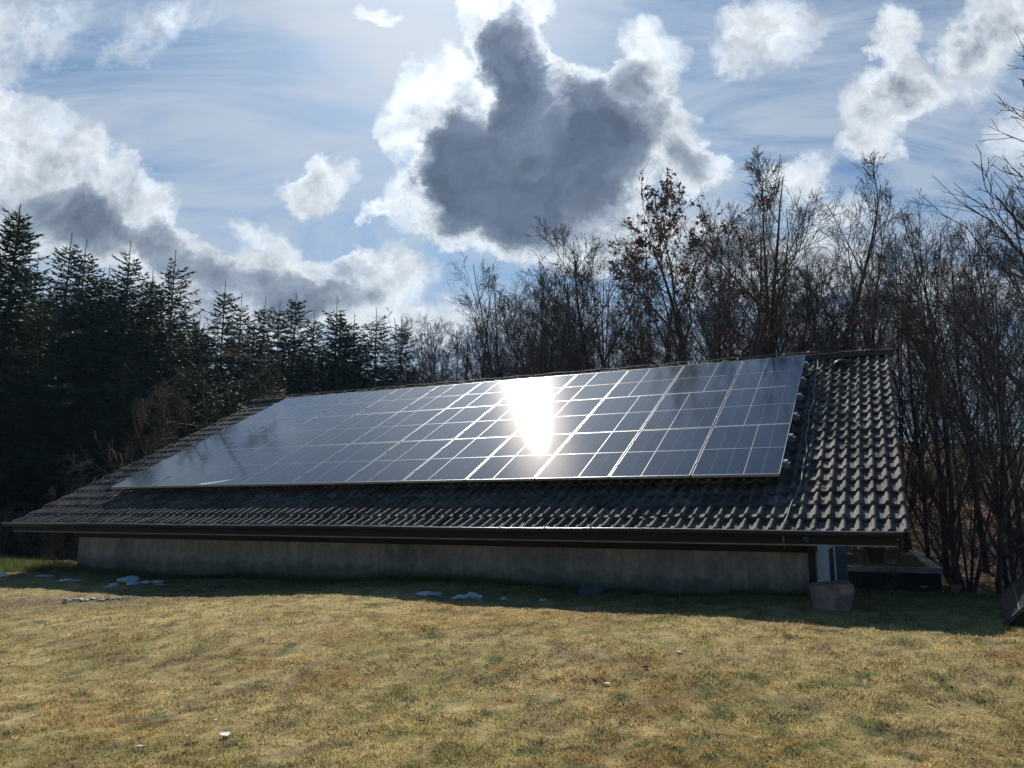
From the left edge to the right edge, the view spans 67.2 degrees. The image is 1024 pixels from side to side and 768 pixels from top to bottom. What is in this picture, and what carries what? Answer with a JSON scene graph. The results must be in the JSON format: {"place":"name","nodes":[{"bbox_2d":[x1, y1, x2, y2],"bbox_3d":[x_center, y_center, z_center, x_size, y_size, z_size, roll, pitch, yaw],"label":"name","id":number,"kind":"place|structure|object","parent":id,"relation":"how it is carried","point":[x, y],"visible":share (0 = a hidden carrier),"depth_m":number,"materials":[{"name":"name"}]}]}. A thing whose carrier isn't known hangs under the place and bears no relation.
{"place":"outdoors","nodes":[
{"label":"outdoors","id":0,"kind":"place"},
{"bbox_2d":[29,359,902,527],"bbox_3d":[-1.308,1.038,14.021,14.920,2.911,5.790,-5,-10,25],"label":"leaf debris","id":1,"kind":"object","parent":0,"point":[692,496],"visible":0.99,"depth_m":10.69,"materials":[{"name":"brown plant"}]},
{"bbox_2d":[0,559,1023,767],"bbox_3d":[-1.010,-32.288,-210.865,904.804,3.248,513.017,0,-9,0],"label":"lawn","id":2,"kind":"structure","parent":0,"point":[401,675],"depth_m":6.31,"materials":[{"name":"plant"}]},
{"bbox_2d":[1,349,910,595],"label":"house","id":3,"kind":"structure","parent":2,"relation":"on","point":[697,542],"depth_m":10.77,"materials":[{"name":"concrete"}]},
{"bbox_2d":[125,459,790,479],"bbox_3d":[-2.013,1.450,12.465,12.344,0.116,0.078,-4,16,26],"label":"mounting rail","id":4,"kind":"object","parent":3,"relation":"attached to","point":[786,464],"visible":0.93,"depth_m":9.83,"materials":[{"name":"silver metal"}]},
{"bbox_2d":[111,450,217,488],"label":"solar panel","id":5,"kind":"object","parent":4,"relation":"attached to","point":[150,477],"visible":0.97,"depth_m":15.15,"materials":[{"name":"grey"}]},
{"bbox_2d":[152,448,258,487],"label":"solar panel","id":6,"kind":"object","parent":4,"relation":"attached to","point":[193,475],"visible":0.99,"depth_m":14.66,"materials":[{"name":"grey"}]},
{"bbox_2d":[345,440,452,483],"bbox_3d":[-1.844,1.284,12.859,1.083,0.038,1.727,-4,16,26],"label":"solar panel","id":7,"kind":"object","parent":4,"relation":"attached to","point":[400,462],"visible":0.99,"depth_m":12.74,"materials":[{"name":"grey"}]},
{"bbox_2d":[403,437,510,482],"bbox_3d":[-0.846,1.204,12.382,1.083,0.038,1.727,-5,16,25],"label":"solar panel","id":8,"kind":"object","parent":4,"relation":"attached to","point":[458,460],"visible":1,"depth_m":12.26,"materials":[{"name":"grey"}]},
{"bbox_2d":[466,434,572,481],"bbox_3d":[0.152,1.123,11.901,1.083,0.038,1.727,-5,16,26],"label":"solar panel","id":9,"kind":"object","parent":4,"relation":"attached to","point":[520,458],"visible":1,"depth_m":11.78,"materials":[{"name":"grey"}]},
{"bbox_2d":[535,431,639,480],"bbox_3d":[1.151,1.045,11.425,1.083,0.038,1.727,-5,16,25],"label":"solar panel","id":10,"kind":"object","parent":4,"relation":"attached to","point":[586,456],"visible":1,"depth_m":11.30,"materials":[{"name":"blue"}]},
{"bbox_2d":[610,428,711,478],"bbox_3d":[2.148,0.968,10.948,1.083,0.038,1.727,-4,16,25],"label":"solar panel","id":11,"kind":"object","parent":4,"relation":"attached to","point":[670,453],"visible":1,"depth_m":10.82,"materials":[{"name":"blue"}]},
{"bbox_2d":[691,424,790,477],"bbox_3d":[3.144,0.888,10.470,1.083,0.038,1.727,-4,16,25],"label":"solar panel","id":12,"kind":"object","parent":4,"relation":"attached to","point":[746,451],"visible":1,"depth_m":10.34,"materials":[{"name":"blue"}]},
{"bbox_2d":[161,433,795,460],"bbox_3d":[-1.663,1.172,13.244,12.344,0.113,0.070,-5,16,26],"label":"mounting rail","id":13,"kind":"object","parent":3,"relation":"attached to","point":[791,438],"visible":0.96,"depth_m":10.61,"materials":[{"name":"silver metal"}]},
{"bbox_2d":[195,446,302,486],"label":"solar panel","id":14,"kind":"object","parent":13,"relation":"on","point":[246,468],"visible":0.97,"depth_m":14.18,"materials":[{"name":"grey"}]},
{"bbox_2d":[241,444,349,485],"bbox_3d":[-3.840,1.441,13.813,1.083,0.036,1.727,-4,16,26],"label":"solar panel","id":15,"kind":"object","parent":13,"relation":"on","point":[293,467],"visible":0.98,"depth_m":13.70,"materials":[{"name":"grey"}]},
{"bbox_2d":[291,442,399,484],"bbox_3d":[-2.839,1.362,13.334,1.083,0.039,1.727,-5,16,25],"label":"solar panel","id":16,"kind":"object","parent":13,"relation":"attached to","point":[344,465],"visible":1,"depth_m":13.22,"materials":[{"name":"grey"}]},
{"bbox_2d":[192,412,799,445],"bbox_3d":[-1.332,0.910,13.978,12.344,0.113,0.070,-5,16,25],"label":"mounting rail","id":17,"kind":"object","parent":3,"relation":"attached to","point":[796,416],"visible":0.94,"depth_m":11.35,"materials":[{"name":"silver metal"}]},
{"bbox_2d":[261,415,353,447],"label":"solar panel","id":18,"kind":"object","parent":17,"relation":"attached to","point":[307,432],"visible":1,"depth_m":15.73,"materials":[{"name":"grey"}]},
{"bbox_2d":[352,409,444,443],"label":"solar panel","id":19,"kind":"object","parent":17,"relation":"attached to","point":[399,427],"visible":1,"depth_m":14.78,"materials":[{"name":"blue"}]},
{"bbox_2d":[455,402,546,438],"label":"solar panel","id":20,"kind":"object","parent":17,"relation":"attached to","point":[503,421],"visible":0.93,"depth_m":13.82,"materials":[{"name":"blue"}]},
{"bbox_2d":[513,398,603,435],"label":"solar panel","id":21,"kind":"object","parent":17,"relation":"attached to","point":[560,417],"visible":0.96,"depth_m":13.34,"materials":[{"name":"blue"}]},
{"bbox_2d":[574,395,663,433],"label":"solar panel","id":22,"kind":"object","parent":17,"relation":"attached to","point":[633,413],"visible":1,"depth_m":12.86,"materials":[{"name":"blue"}]},
{"bbox_2d":[714,385,798,426],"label":"solar panel","id":23,"kind":"object","parent":17,"relation":"attached to","point":[760,406],"visible":1,"depth_m":11.90,"materials":[{"name":"blue"}]},
{"bbox_2d":[222,393,803,430],"bbox_3d":[-0.982,0.632,14.757,12.344,0.113,0.070,-5,16,25],"label":"mounting rail","id":24,"kind":"object","parent":3,"relation":"attached to","point":[800,397],"visible":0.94,"depth_m":12.13,"materials":[{"name":"silver metal"}]},
{"bbox_2d":[181,420,273,451],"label":"solar panel","id":25,"kind":"object","parent":24,"relation":"attached to","point":[227,437],"visible":0.97,"depth_m":16.68,"materials":[{"name":"blue"}]},
{"bbox_2d":[220,418,311,449],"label":"solar panel","id":26,"kind":"object","parent":24,"relation":"attached to","point":[265,435],"visible":0.96,"depth_m":16.21,"materials":[{"name":"grey"}]},
{"bbox_2d":[305,412,397,445],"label":"solar panel","id":27,"kind":"object","parent":24,"relation":"on","point":[354,428],"visible":1,"depth_m":15.26,"materials":[{"name":"grey"}]},
{"bbox_2d":[401,406,493,441],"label":"solar panel","id":28,"kind":"object","parent":24,"relation":"on","point":[450,424],"visible":1,"depth_m":14.29,"materials":[{"name":"grey"}]},
{"bbox_2d":[641,390,728,430],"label":"solar panel","id":29,"kind":"object","parent":24,"relation":"attached to","point":[689,410],"visible":0.96,"depth_m":12.38,"materials":[{"name":"grey"}]},
{"bbox_2d":[249,377,806,416],"bbox_3d":[-0.651,0.370,15.491,12.344,0.113,0.070,-5,16,26],"label":"mounting rail","id":30,"kind":"object","parent":3,"relation":"attached to","point":[803,380],"visible":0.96,"depth_m":12.86,"materials":[{"name":"silver metal"}]},
{"bbox_2d":[316,389,396,416],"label":"solar panel","id":31,"kind":"object","parent":30,"relation":"attached to","point":[357,403],"visible":0.95,"depth_m":17.26,"materials":[{"name":"grey"}]},
{"bbox_2d":[356,386,437,414],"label":"solar panel","id":32,"kind":"object","parent":30,"relation":"attached to","point":[398,400],"visible":0.96,"depth_m":16.78,"materials":[{"name":"grey"}]},
{"bbox_2d":[400,382,481,411],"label":"solar panel","id":33,"kind":"object","parent":30,"relation":"attached to","point":[443,397],"visible":1,"depth_m":16.30,"materials":[{"name":"blue"}]},
{"bbox_2d":[447,378,527,408],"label":"solar panel","id":34,"kind":"object","parent":30,"relation":"attached to","point":[491,393],"visible":0.95,"depth_m":15.81,"materials":[{"name":"blue"}]},
{"bbox_2d":[496,374,576,405],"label":"solar panel","id":35,"kind":"object","parent":30,"relation":"attached to","point":[538,390],"visible":0.96,"depth_m":15.34,"materials":[{"name":"blue"}]},
{"bbox_2d":[606,366,683,397],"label":"solar panel","id":36,"kind":"object","parent":30,"relation":"attached to","point":[647,382],"visible":0.96,"depth_m":14.38,"materials":[{"name":"grey"}]},
{"bbox_2d":[666,361,742,393],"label":"solar panel","id":37,"kind":"object","parent":30,"relation":"attached to","point":[720,376],"visible":0.97,"depth_m":13.90,"materials":[{"name":"grey"}]},
{"bbox_2d":[731,355,804,389],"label":"solar panel","id":38,"kind":"object","parent":30,"relation":"attached to","point":[772,372],"visible":1,"depth_m":13.42,"materials":[{"name":"grey"}]},
{"bbox_2d":[273,361,809,404],"bbox_3d":[-0.301,0.092,16.270,12.344,0.114,0.078,-5,16,26],"label":"mounting rail","id":39,"kind":"object","parent":3,"relation":"attached to","point":[806,364],"visible":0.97,"depth_m":13.63,"materials":[{"name":"silver metal"}]},
{"bbox_2d":[239,395,320,422],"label":"solar panel","id":40,"kind":"object","parent":39,"relation":"attached to","point":[274,412],"visible":0.99,"depth_m":18.21,"materials":[{"name":"blue"}]},
{"bbox_2d":[276,392,357,419],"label":"solar panel","id":41,"kind":"object","parent":39,"relation":"on","point":[319,405],"visible":0.99,"depth_m":17.73,"materials":[{"name":"blue"}]},
{"bbox_2d":[549,370,628,401],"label":"solar panel","id":42,"kind":"object","parent":39,"relation":"attached to","point":[590,386],"visible":0.94,"depth_m":14.87,"materials":[{"name":"grey"}]},
{"bbox_2d":[0,555,999,599],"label":"long grass","id":43,"kind":"structure","parent":2,"relation":"on","point":[10,564],"depth_m":11.40,"materials":[{"name":"plant"}]},
{"bbox_2d":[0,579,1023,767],"bbox_3d":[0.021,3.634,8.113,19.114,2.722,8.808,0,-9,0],"label":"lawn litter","id":44,"kind":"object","parent":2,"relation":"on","point":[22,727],"visible":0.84,"depth_m":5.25,"materials":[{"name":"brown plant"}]},
{"bbox_2d":[808,580,854,611],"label":"plant pot","id":45,"kind":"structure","parent":2,"relation":"on","point":[836,595],"depth_m":7.94,"materials":[{"name":"grey stone"}]},
{"bbox_2d":[1000,573,1023,626],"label":"tilted solar panel","id":46,"kind":"object","parent":2,"relation":"on","point":[1012,599],"visible":0.94,"depth_m":7.69,"materials":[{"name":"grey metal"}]},
{"bbox_2d":[0,0,1023,444],"label":"sky","id":47,"kind":"structure","parent":0,"point":[322,151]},
{"bbox_2d":[848,442,1023,593],"bbox_3d":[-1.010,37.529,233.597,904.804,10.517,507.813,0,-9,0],"label":"forest floor","id":48,"kind":"structure","parent":0,"point":[965,540],"depth_m":30.04,"materials":[{"name":"plant"}]},
{"bbox_2d":[0,203,113,560],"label":"spruce tree","id":49,"kind":"object","parent":48,"relation":"on","point":[23,365],"visible":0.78,"depth_m":23.63,"materials":[{"name":"green plant"}]},
{"bbox_2d":[0,467,116,560],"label":"bare bush","id":50,"kind":"object","parent":48,"relation":"on","point":[7,530],"visible":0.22,"depth_m":19.99,"materials":[{"name":"brown plant"}]},
{"bbox_2d":[5,234,127,554],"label":"spruce tree","id":51,"kind":"object","parent":48,"relation":"on","point":[65,326],"visible":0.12,"depth_m":28.73,"materials":[{"name":"green plant"}]},
{"bbox_2d":[4,240,147,543],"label":"spruce tree","id":52,"kind":"object","parent":48,"relation":"on","point":[98,291],"visible":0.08,"depth_m":30.34,"materials":[{"name":"green plant"}]},
{"bbox_2d":[2,426,164,560],"bbox_3d":[-10.363,4.174,19.868,4.582,6.002,4.573,-9,-13,42],"label":"bare bush","id":53,"kind":"object","parent":48,"relation":"on","point":[60,546],"visible":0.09,"depth_m":19.16,"materials":[{"name":"brown plant"}]},
{"bbox_2d":[33,347,167,560],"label":"spruce tree","id":54,"kind":"object","parent":48,"relation":"on","point":[107,434],"visible":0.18,"depth_m":23.93,"materials":[{"name":"green plant"}]},
{"bbox_2d":[31,242,207,541],"bbox_3d":[-14.697,1.635,29.291,7.333,14.664,6.961,4,-10,-24],"label":"spruce tree","id":55,"kind":"object","parent":48,"relation":"on","point":[123,321],"visible":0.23,"depth_m":29.48,"materials":[{"name":"green plant"}]},
{"bbox_2d":[40,377,206,560],"bbox_3d":[-9.710,3.692,20.762,5.606,7.357,5.617,3,-10,-16],"label":"bare bush","id":56,"kind":"object","parent":48,"relation":"on","point":[184,418],"visible":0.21,"depth_m":20.02,"materials":[{"name":"brown plant"}]},
{"bbox_2d":[65,388,222,481],"bbox_3d":[-8.028,3.968,22.686,6.630,7.629,10.060,-6,-11,32],"label":"bare bush","id":57,"kind":"object","parent":48,"relation":"on","point":[142,424],"visible":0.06,"depth_m":19.37,"materials":[{"name":"brown plant"}]},
{"bbox_2d":[76,252,230,461],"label":"spruce tree","id":58,"kind":"object","parent":48,"relation":"on","point":[169,355],"visible":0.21,"depth_m":28.74,"materials":[{"name":"green plant"}]},
{"bbox_2d":[42,337,287,557],"bbox_3d":[-10.210,3.296,24.576,7.230,9.470,7.215,-5,-11,28],"label":"bare bush","id":59,"kind":"object","parent":48,"relation":"on","point":[267,358],"visible":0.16,"depth_m":24.23,"materials":[{"name":"brown plant"}]},
{"bbox_2d":[135,360,231,456],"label":"tree","id":60,"kind":"object","parent":48,"relation":"on","point":[195,392],"visible":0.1,"depth_m":24.31,"materials":[{"name":"green plant"}]},
{"bbox_2d":[163,280,261,430],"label":"spruce tree","id":61,"kind":"object","parent":48,"relation":"on","point":[227,340],"visible":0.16,"depth_m":30.57,"materials":[{"name":"green plant"}]},
{"bbox_2d":[204,294,283,422],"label":"spruce tree","id":62,"kind":"object","parent":48,"relation":"on","point":[252,344],"visible":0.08,"depth_m":32.44,"materials":[{"name":"green plant"}]},
{"bbox_2d":[222,297,296,411],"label":"spruce tree","id":63,"kind":"object","parent":48,"relation":"on","point":[264,319],"visible":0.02,"depth_m":33.70,"materials":[{"name":"green plant"}]},
{"bbox_2d":[236,361,289,411],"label":"tree","id":64,"kind":"object","parent":48,"relation":"on","point":[256,387],"visible":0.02,"depth_m":24.71,"materials":[{"name":"green plant"}]},
{"bbox_2d":[140,328,402,455],"bbox_3d":[-8.104,3.375,21.980,11.422,8.661,7.528,-5,-11,28],"label":"bare bush","id":65,"kind":"object","parent":48,"relation":"on","point":[226,355],"visible":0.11,"depth_m":20.02,"materials":[{"name":"brown plant"}]},
{"bbox_2d":[240,292,332,399],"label":"spruce tree","id":66,"kind":"object","parent":48,"relation":"on","point":[284,370],"visible":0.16,"depth_m":32.49,"materials":[{"name":"green plant"}]},
{"bbox_2d":[294,297,391,394],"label":"spruce tree","id":67,"kind":"object","parent":48,"relation":"on","point":[337,375],"visible":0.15,"depth_m":32.84,"materials":[{"name":"green plant"}]},
{"bbox_2d":[331,307,409,391],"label":"spruce tree","id":68,"kind":"object","parent":48,"relation":"on","point":[376,367],"visible":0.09,"depth_m":34.37,"materials":[{"name":"green plant"}]},
{"bbox_2d":[366,321,437,389],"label":"spruce tree","id":69,"kind":"object","parent":48,"relation":"on","point":[394,357],"visible":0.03,"depth_m":35.51,"materials":[{"name":"green plant"}]},
{"bbox_2d":[364,307,503,386],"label":"bare tree","id":70,"kind":"object","parent":48,"relation":"on","point":[457,353],"visible":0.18,"depth_m":25.68,"materials":[{"name":"brown plant"}]},
{"bbox_2d":[398,313,511,385],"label":"bare tree","id":71,"kind":"object","parent":48,"relation":"on","point":[425,361],"visible":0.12,"depth_m":28.82,"materials":[{"name":"brown plant"}]},
{"bbox_2d":[467,273,526,380],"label":"bare tree","id":72,"kind":"object","parent":48,"relation":"on","point":[487,325],"visible":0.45,"depth_m":27.34,"materials":[{"name":"brown plant"}]},
{"bbox_2d":[442,293,594,383],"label":"bare tree","id":73,"kind":"object","parent":48,"relation":"on","point":[470,370],"visible":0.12,"depth_m":25.91,"materials":[{"name":"brown plant"}]},
{"bbox_2d":[433,251,634,384],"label":"bare tree","id":74,"kind":"object","parent":48,"relation":"on","point":[539,292],"visible":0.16,"depth_m":31.45,"materials":[{"name":"brown plant"}]},
{"bbox_2d":[488,265,599,378],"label":"bare tree","id":75,"kind":"object","parent":48,"relation":"on","point":[563,299],"visible":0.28,"depth_m":27.70,"materials":[{"name":"brown plant"}]},
{"bbox_2d":[459,295,631,378],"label":"bare tree","id":76,"kind":"object","parent":48,"relation":"on","point":[537,354],"visible":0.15,"depth_m":26.05,"materials":[{"name":"brown plant"}]},
{"bbox_2d":[456,215,676,382],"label":"bare tree","id":77,"kind":"object","parent":48,"relation":"on","point":[582,336],"visible":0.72,"depth_m":24.60,"materials":[{"name":"brown plant"}]},
{"bbox_2d":[533,279,649,375],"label":"bare tree","id":78,"kind":"object","parent":48,"relation":"on","point":[606,322],"visible":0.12,"depth_m":24.34,"materials":[{"name":"brown plant"}]},
{"bbox_2d":[549,269,654,373],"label":"bare tree","id":79,"kind":"object","parent":48,"relation":"on","point":[621,342],"visible":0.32,"depth_m":25.47,"materials":[{"name":"brown plant"}]},
{"bbox_2d":[549,248,693,370],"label":"bare tree","id":80,"kind":"object","parent":48,"relation":"on","point":[677,263],"visible":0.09,"depth_m":27.71,"materials":[{"name":"brown plant"}]},
{"bbox_2d":[541,207,742,374],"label":"bare tree","id":81,"kind":"object","parent":48,"relation":"on","point":[649,317],"visible":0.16,"depth_m":26.78,"materials":[{"name":"brown plant"}]},
{"bbox_2d":[485,159,881,374],"bbox_3d":[5.445,0.317,21.705,11.318,13.984,11.778,6,-11,-34],"label":"oak tree","id":82,"kind":"object","parent":48,"relation":"on","point":[660,230],"visible":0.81,"depth_m":21.91,"materials":[{"name":"plant"}]},
{"bbox_2d":[620,198,785,364],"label":"bare tree","id":83,"kind":"object","parent":48,"relation":"on","point":[720,245],"visible":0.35,"depth_m":28.70,"materials":[{"name":"brown plant"}]},
{"bbox_2d":[578,146,899,384],"bbox_3d":[7.008,-0.040,22.601,9.492,14.877,7.006,7,-12,-35],"label":"bare tree","id":84,"kind":"object","parent":48,"relation":"on","point":[759,173],"visible":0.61,"depth_m":22.74,"materials":[{"name":"brown plant"}]},
{"bbox_2d":[699,194,831,357],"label":"bare tree","id":85,"kind":"object","parent":48,"relation":"on","point":[754,217],"visible":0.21,"depth_m":28.66,"materials":[{"name":"brown plant"}]},
{"bbox_2d":[715,204,917,548],"bbox_3d":[11.607,-0.271,29.179,8.701,14.031,9.513,-3,-10,15],"label":"bare tree","id":86,"kind":"object","parent":48,"relation":"on","point":[811,285],"visible":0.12,"depth_m":30.53,"materials":[{"name":"brown plant"}]},
{"bbox_2d":[697,150,955,457],"bbox_3d":[9.565,0.257,22.194,5.886,13.449,6.442,3,-10,-17],"label":"bare tree","id":87,"kind":"object","parent":48,"relation":"on","point":[869,253],"visible":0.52,"depth_m":22.22,"materials":[{"name":"brown plant"}]},
{"bbox_2d":[777,209,941,554],"bbox_3d":[11.152,0.453,24.726,5.661,12.911,4.806,4,-10,-25],"label":"bare tree","id":88,"kind":"object","parent":48,"relation":"on","point":[878,277],"visible":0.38,"depth_m":25.11,"materials":[{"name":"brown plant"}]},
{"bbox_2d":[846,549,942,592],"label":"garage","id":89,"kind":"structure","parent":48,"relation":"on","point":[920,577],"depth_m":17.66,"materials":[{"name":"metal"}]},
{"bbox_2d":[782,218,1023,553],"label":"bare tree","id":90,"kind":"object","parent":48,"relation":"on","point":[900,393],"visible":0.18,"depth_m":25.00,"materials":[{"name":"brown plant"}]},
{"bbox_2d":[823,240,1023,593],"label":"bare tree","id":91,"kind":"object","parent":48,"relation":"on","point":[968,504],"visible":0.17,"depth_m":23.62,"materials":[{"name":"brown plant"}]},
{"bbox_2d":[849,229,1007,558],"bbox_3d":[12.701,0.689,24.262,5.155,12.062,4.327,-6,-11,32],"label":"bare tree","id":92,"kind":"object","parent":48,"relation":"on","point":[919,457],"visible":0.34,"depth_m":24.05,"materials":[{"name":"brown plant"}]},
{"bbox_2d":[847,527,1013,593],"bbox_3d":[9.527,5.033,18.003,4.166,3.872,3.710,-2,-10,9],"label":"bare bush","id":93,"kind":"object","parent":48,"relation":"on","point":[898,560],"visible":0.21,"depth_m":17.66,"materials":[{"name":"brown plant"}]},
{"bbox_2d":[857,188,1023,564],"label":"bare tree","id":94,"kind":"object","parent":48,"relation":"on","point":[959,401],"visible":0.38,"depth_m":23.40,"materials":[{"name":"brown plant"}]},
{"bbox_2d":[865,30,1023,408],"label":"bare tree","id":95,"kind":"object","parent":48,"relation":"on","point":[1008,239],"visible":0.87,"depth_m":15.13,"materials":[{"name":"brown plant"}]},
{"bbox_2d":[866,228,1022,575],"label":"bare tree","id":96,"kind":"object","parent":48,"relation":"on","point":[941,530],"visible":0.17,"depth_m":28.05,"materials":[{"name":"brown plant"}]},
{"bbox_2d":[883,223,1023,585],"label":"bare tree","id":97,"kind":"object","parent":48,"relation":"on","point":[953,533],"visible":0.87,"depth_m":13.67,"materials":[{"name":"brown plant"}]},
{"bbox_2d":[883,427,1023,593],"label":"bare bush","id":98,"kind":"object","parent":48,"relation":"on","point":[948,581],"visible":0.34,"depth_m":23.62,"materials":[{"name":"brown plant"}]},
{"bbox_2d":[891,231,1020,572],"bbox_3d":[16.092,0.379,27.822,4.800,12.895,5.654,-5,-10,26],"label":"bare tree","id":99,"kind":"object","parent":48,"relation":"on","point":[981,530],"visible":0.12,"depth_m":27.84,"materials":[{"name":"brown plant"}]},
{"bbox_2d":[902,243,1023,594],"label":"bare tree","id":100,"kind":"object","parent":48,"relation":"on","point":[998,547],"visible":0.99,"depth_m":12.58,"materials":[{"name":"brown plant"}]},
{"bbox_2d":[902,214,1023,588],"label":"bare tree","id":101,"kind":"object","parent":48,"relation":"on","point":[961,252],"visible":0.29,"depth_m":24.57,"materials":[{"name":"brown plant"}]},
{"bbox_2d":[904,257,1023,584],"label":"bare tree","id":102,"kind":"object","parent":48,"relation":"on","point":[1008,529],"visible":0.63,"depth_m":18.48,"materials":[{"name":"brown plant"}]},
{"bbox_2d":[925,220,1023,573],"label":"bare tree","id":103,"kind":"object","parent":48,"relation":"on","point":[1017,498],"visible":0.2,"depth_m":27.32,"materials":[{"name":"brown plant"}]},
{"bbox_2d":[965,186,1023,431],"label":"bare tree","id":104,"kind":"object","parent":48,"relation":"on","point":[1012,208],"visible":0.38,"depth_m":25.07,"materials":[{"name":"brown plant"}]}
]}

